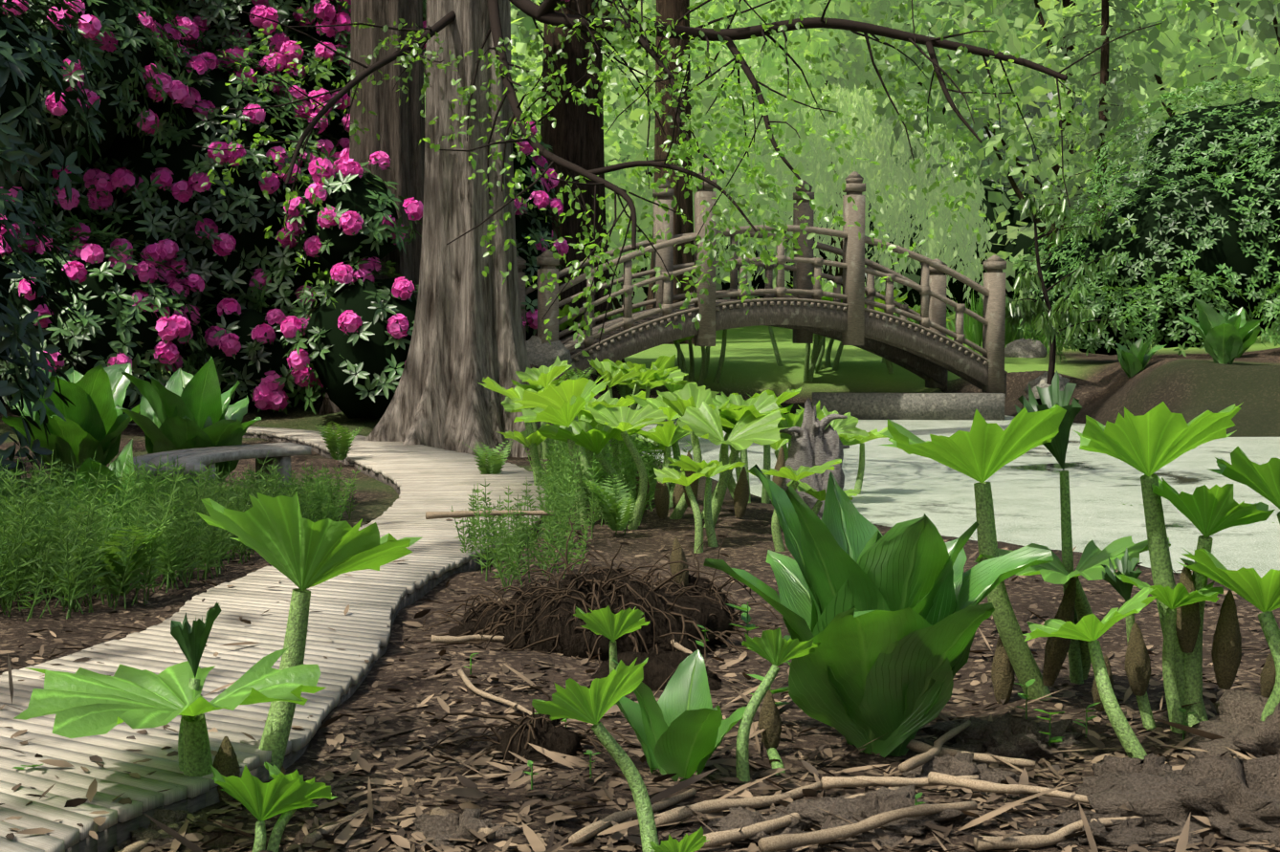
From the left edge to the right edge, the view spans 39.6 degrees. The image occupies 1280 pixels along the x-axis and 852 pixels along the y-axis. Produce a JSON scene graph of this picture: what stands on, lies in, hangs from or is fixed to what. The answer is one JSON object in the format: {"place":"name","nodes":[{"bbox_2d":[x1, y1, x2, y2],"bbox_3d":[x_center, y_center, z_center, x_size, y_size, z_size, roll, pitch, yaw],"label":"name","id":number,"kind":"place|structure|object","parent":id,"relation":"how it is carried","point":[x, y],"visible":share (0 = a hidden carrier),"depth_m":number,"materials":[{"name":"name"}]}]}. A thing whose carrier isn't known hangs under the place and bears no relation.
{"place":"outdoors","nodes":[
{"label":"outdoors","id":0,"kind":"place"},
{"bbox_2d":[0,311,1279,851],"bbox_3d":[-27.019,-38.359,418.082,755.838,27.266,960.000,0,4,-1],"label":"ground","id":1,"kind":"structure","parent":0,"point":[1194,383],"depth_m":6.46,"materials":[{"name":"brown soil"}]},
{"bbox_2d":[0,0,107,484],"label":"shrub","id":2,"kind":"object","parent":1,"relation":"on","point":[13,157],"depth_m":8.67,"materials":[{"name":"green plant"}]},
{"bbox_2d":[0,449,360,621],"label":"horsetail","id":3,"kind":"object","parent":1,"relation":"on","point":[54,560],"depth_m":7.44},
{"bbox_2d":[132,442,310,494],"bbox_3d":[-2.489,0.311,10.251,0.676,0.300,1.922,1,4,13],"label":"curved bench","id":4,"kind":"object","parent":1,"relation":"on","point":[281,453],"visible":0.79,"depth_m":10.48,"materials":[{"name":"grey stone"}]},
{"bbox_2d":[0,423,548,851],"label":"boardwalk planks","id":5,"kind":"object","parent":1,"relation":"on","point":[423,477],"visible":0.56,"depth_m":5.60,"materials":[{"name":"beige wood"}]},
{"bbox_2d":[0,0,570,419],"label":"rhododendron","id":6,"kind":"object","parent":1,"relation":"on","point":[155,10],"depth_m":17.51,"materials":[{"name":"green plant"}]},
{"bbox_2d":[65,433,542,851],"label":"boardwalk edge","id":7,"kind":"object","parent":1,"relation":"on","point":[109,839],"visible":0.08,"depth_m":4.33,"materials":[{"name":"black wood"}]},
{"bbox_2d":[317,0,425,419],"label":"tree trunk","id":8,"kind":"object","parent":1,"relation":"on","point":[397,128],"visible":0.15,"depth_m":17.88,"materials":[{"name":"brown plant"}]},
{"bbox_2d":[363,0,558,458],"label":"tree trunk","id":9,"kind":"object","parent":1,"relation":"on","point":[468,334],"visible":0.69,"depth_m":14.76,"materials":[{"name":"brown plant"}]},
{"bbox_2d":[450,469,591,592],"bbox_3d":[-0.535,0.444,8.023,0.646,0.433,1.512,0,4,-1],"label":"horsetail","id":10,"kind":"object","parent":1,"relation":"on","point":[498,550],"depth_m":7.76},
{"bbox_2d":[534,0,625,375],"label":"trunk","id":11,"kind":"object","parent":1,"relation":"on","point":[575,135],"visible":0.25,"depth_m":22.75,"materials":[{"name":"brown plant"}]},
{"bbox_2d":[448,567,738,763],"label":"root mounds","id":12,"kind":"object","parent":1,"relation":"on","point":[661,666],"visible":0.5,"depth_m":6.05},
{"bbox_2d":[415,518,778,768],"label":"root strands","id":13,"kind":"object","parent":1,"relation":"on","point":[584,736],"visible":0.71,"depth_m":6.12,"materials":[{"name":"brown"}]},
{"bbox_2d":[12,601,1195,805],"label":"seedlings","id":14,"kind":"object","parent":1,"relation":"on","point":[745,617],"visible":0.65,"depth_m":4.92,"materials":[{"name":"green plant"}]},
{"bbox_2d":[523,408,692,548],"bbox_3d":[-0.196,0.214,10.944,1.084,0.559,4.590,0,4,-1],"label":"fern","id":15,"kind":"object","parent":1,"relation":"on","point":[624,472],"depth_m":9.64,"materials":[{"name":"green plant"}]},
{"bbox_2d":[118,510,1146,851],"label":"dead stalks","id":16,"kind":"object","parent":1,"relation":"on","point":[786,842],"visible":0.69,"depth_m":4.06,"materials":[{"name":"brown wood"}]},
{"bbox_2d":[1,298,1263,781],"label":"skunk cabbage","id":17,"kind":"object","parent":1,"relation":"on","point":[893,618],"visible":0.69,"depth_m":4.61,"materials":[{"name":"green plant"}]},
{"bbox_2d":[0,473,1279,851],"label":"mulch chips","id":18,"kind":"object","parent":1,"relation":"on","point":[628,829],"visible":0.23,"depth_m":4.29,"materials":[{"name":"brown wood"}]},
{"bbox_2d":[510,0,826,310],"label":"tree","id":19,"kind":"object","parent":1,"relation":"on","point":[622,130],"visible":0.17,"depth_m":32.83,"materials":[{"name":"green plant"}]},
{"bbox_2d":[644,0,694,344],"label":"trunk","id":20,"kind":"object","parent":1,"relation":"on","point":[674,10],"visible":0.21,"depth_m":30.49,"materials":[{"name":"brown plant"}]},
{"bbox_2d":[77,344,1273,595],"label":"fern fronds","id":21,"kind":"object","parent":1,"relation":"on","point":[495,463],"visible":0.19,"depth_m":9.11,"materials":[{"name":"green plant"}]},
{"bbox_2d":[192,0,1161,343],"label":"cypress branches","id":22,"kind":"object","parent":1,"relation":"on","point":[544,13],"visible":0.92,"depth_m":13.10,"materials":[{"name":"black"}]},
{"bbox_2d":[423,0,649,97],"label":"tree","id":23,"kind":"object","parent":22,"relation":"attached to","point":[533,32],"depth_m":69.11,"materials":[{"name":"green plant"}]},
{"bbox_2d":[200,0,1194,356],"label":"canopy leaves","id":24,"kind":"object","parent":22,"relation":"attached to","point":[683,151],"visible":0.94,"depth_m":12.73,"materials":[{"name":"green plant"}]},
{"bbox_2d":[607,0,794,87],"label":"tree","id":25,"kind":"object","parent":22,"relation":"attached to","point":[654,8],"depth_m":72.62,"materials":[{"name":"green plant"}]},
{"bbox_2d":[618,22,828,156],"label":"leaves","id":26,"kind":"object","parent":22,"relation":"attached to","point":[753,61],"visible":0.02,"depth_m":55.46,"materials":[{"name":"green plant"}]},
{"bbox_2d":[649,0,965,108],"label":"tree","id":27,"kind":"object","parent":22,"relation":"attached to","point":[874,17],"visible":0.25,"depth_m":72.83,"materials":[{"name":"green plant"}]},
{"bbox_2d":[510,0,906,301],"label":"tree","id":28,"kind":"object","parent":1,"relation":"on","point":[718,10],"visible":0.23,"depth_m":36.30,"materials":[{"name":"green plant"}]},
{"bbox_2d":[177,320,1279,851],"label":"plant stems","id":29,"kind":"object","parent":1,"relation":"on","point":[1182,678],"visible":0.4,"depth_m":4.88,"materials":[{"name":"green plant"}]},
{"bbox_2d":[14,401,1279,851],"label":"gunnera leaves","id":30,"kind":"object","parent":29,"relation":"attached to","point":[288,541],"visible":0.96,"depth_m":4.44,"materials":[{"name":"green plant"}]},
{"bbox_2d":[170,370,1142,678],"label":"gunnera buds","id":31,"kind":"object","parent":29,"relation":"attached to","point":[189,640],"visible":0.71,"depth_m":4.84,"materials":[{"name":"green plant"}]},
{"bbox_2d":[477,275,955,501],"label":"leaves","id":32,"kind":"object","parent":29,"relation":"attached to","point":[761,419],"visible":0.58,"depth_m":9.89,"materials":[{"name":"green plant"}]},
{"bbox_2d":[212,445,1276,801],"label":"flower spikes","id":33,"kind":"object","parent":1,"relation":"on","point":[1226,651],"visible":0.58,"depth_m":4.81,"materials":[{"name":"plant"}]},
{"bbox_2d":[516,167,1007,393],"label":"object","id":34,"kind":"object","parent":1,"relation":"on","point":[931,317],"visible":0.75,"depth_m":20.55,"materials":[{"name":"brown wood"}]},
{"bbox_2d":[525,335,1070,398],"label":"bank rocks","id":35,"kind":"object","parent":1,"relation":"on","point":[540,353],"visible":0.29,"depth_m":21.26,"materials":[{"name":"stone"}]},
{"bbox_2d":[779,397,849,520],"bbox_3d":[0.957,0.260,9.909,0.430,0.838,0.332,0,4,-1],"label":"old stump","id":36,"kind":"object","parent":1,"relation":"on","point":[814,442],"visible":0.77,"depth_m":9.83,"materials":[{"name":"grey wood"}]},
{"bbox_2d":[711,83,992,305],"bbox_3d":[4.511,-5.332,41.739,7.324,5.298,7.348,0,4,-1],"label":"willow","id":37,"kind":"object","parent":1,"relation":"on","point":[817,159],"visible":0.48,"depth_m":39.38,"materials":[{"name":"green plant"}]},
{"bbox_2d":[611,148,1130,313],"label":"shrubs","id":38,"kind":"object","parent":1,"relation":"on","point":[915,277],"depth_m":45.92,"materials":[{"name":"green plant"}]},
{"bbox_2d":[723,140,1028,299],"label":"dark shrubs","id":39,"kind":"object","parent":1,"relation":"on","point":[760,270],"depth_m":44.51,"materials":[{"name":"green plant"}]},
{"bbox_2d":[617,177,1137,314],"bbox_3d":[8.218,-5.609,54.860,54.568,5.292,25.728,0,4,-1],"label":"shrub","id":40,"kind":"object","parent":1,"relation":"on","point":[1021,241],"visible":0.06,"depth_m":46.08,"materials":[{"name":"green plant"}]},
{"bbox_2d":[514,0,1279,309],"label":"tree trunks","id":41,"kind":"object","parent":1,"relation":"on","point":[1008,176],"depth_m":39.53,"materials":[{"name":"plant"}]},
{"bbox_2d":[423,0,655,228],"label":"tree","id":42,"kind":"object","parent":41,"relation":"on","point":[527,24],"visible":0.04,"depth_m":37.51,"materials":[{"name":"green plant"}]},
{"bbox_2d":[760,0,1022,175],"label":"tree","id":43,"kind":"object","parent":41,"relation":"on","point":[982,84],"depth_m":78.61,"materials":[{"name":"green plant"}]},
{"bbox_2d":[948,0,1049,39],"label":"tree","id":44,"kind":"object","parent":41,"relation":"on","point":[1018,14],"depth_m":63.57,"materials":[{"name":"green plant"}]},
{"bbox_2d":[929,0,1133,164],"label":"tree","id":45,"kind":"object","parent":41,"relation":"on","point":[998,10],"visible":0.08,"depth_m":65.05,"materials":[{"name":"green plant"}]},
{"bbox_2d":[859,0,1276,203],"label":"tree","id":46,"kind":"object","parent":41,"relation":"attached to","point":[973,77],"visible":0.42,"depth_m":38.91,"materials":[{"name":"green plant"}]},
{"bbox_2d":[933,0,1279,196],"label":"tree","id":47,"kind":"object","parent":41,"relation":"attached to","point":[1263,57],"visible":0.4,"depth_m":34.90,"materials":[{"name":"green plant"}]},
{"bbox_2d":[1048,0,1279,177],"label":"tree","id":48,"kind":"object","parent":41,"relation":"on","point":[1264,11],"visible":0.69,"depth_m":30.31,"materials":[{"name":"green plant"}]},
{"bbox_2d":[906,289,1074,353],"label":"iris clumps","id":49,"kind":"object","parent":1,"relation":"on","point":[974,332],"visible":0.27,"depth_m":27.56,"materials":[{"name":"green plant"}]},
{"bbox_2d":[872,93,1131,208],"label":"foliage","id":50,"kind":"object","parent":1,"relation":"on","point":[988,161],"visible":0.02,"depth_m":48.87,"materials":[{"name":"green plant"}]},
{"bbox_2d":[948,151,1125,313],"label":"light shrubs","id":51,"kind":"object","parent":1,"relation":"on","point":[1012,233],"visible":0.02,"depth_m":43.94,"materials":[{"name":"green plant"}]},
{"bbox_2d":[981,71,1144,204],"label":"tree","id":52,"kind":"object","parent":1,"relation":"on","point":[1034,110],"depth_m":46.46,"materials":[{"name":"green plant"}]},
{"bbox_2d":[1005,194,1125,384],"bbox_3d":[4.944,-1.472,20.994,1.567,2.548,0.900,0,4,-6],"label":"sapling","id":53,"kind":"object","parent":1,"relation":"on","point":[1029,309],"depth_m":21.06,"materials":[{"name":"green plant"}]},
{"bbox_2d":[1009,0,1171,273],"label":"tree","id":54,"kind":"object","parent":1,"relation":"on","point":[1095,125],"depth_m":29.74,"materials":[{"name":"green plant"}]},
{"bbox_2d":[1039,83,1244,231],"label":"foliage","id":55,"kind":"object","parent":1,"relation":"on","point":[1111,205],"depth_m":43.85,"materials":[{"name":"green plant"}]},
{"bbox_2d":[1012,74,1279,355],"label":"bank shrub","id":56,"kind":"object","parent":1,"relation":"on","point":[1226,250],"depth_m":22.77,"materials":[{"name":"green plant"}]},
{"bbox_2d":[1046,270,1279,363],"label":"shrub leaves","id":57,"kind":"object","parent":1,"relation":"on","point":[1173,334],"visible":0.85,"depth_m":21.45,"materials":[{"name":"green plant"}]},
{"bbox_2d":[118,689,1279,851],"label":"soil patches","id":58,"kind":"object","parent":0,"point":[1227,795],"visible":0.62,"depth_m":4.02,"materials":[{"name":"brown soil"}]},
{"bbox_2d":[560,299,1006,397],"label":"bridge arch beam","id":59,"kind":"structure","parent":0,"point":[922,356],"depth_m":20.50,"materials":[{"name":"brown wood"}]},
{"bbox_2d":[641,416,1279,577],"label":"pond water","id":60,"kind":"structure","parent":0,"point":[898,485],"depth_m":12.42,"materials":[{"name":"grey liquid"}]},
{"bbox_2d":[812,392,1005,420],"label":"stone curb","id":61,"kind":"structure","parent":60,"relation":"in","point":[876,406],"depth_m":20.87,"materials":[{"name":"stone"}]}
]}

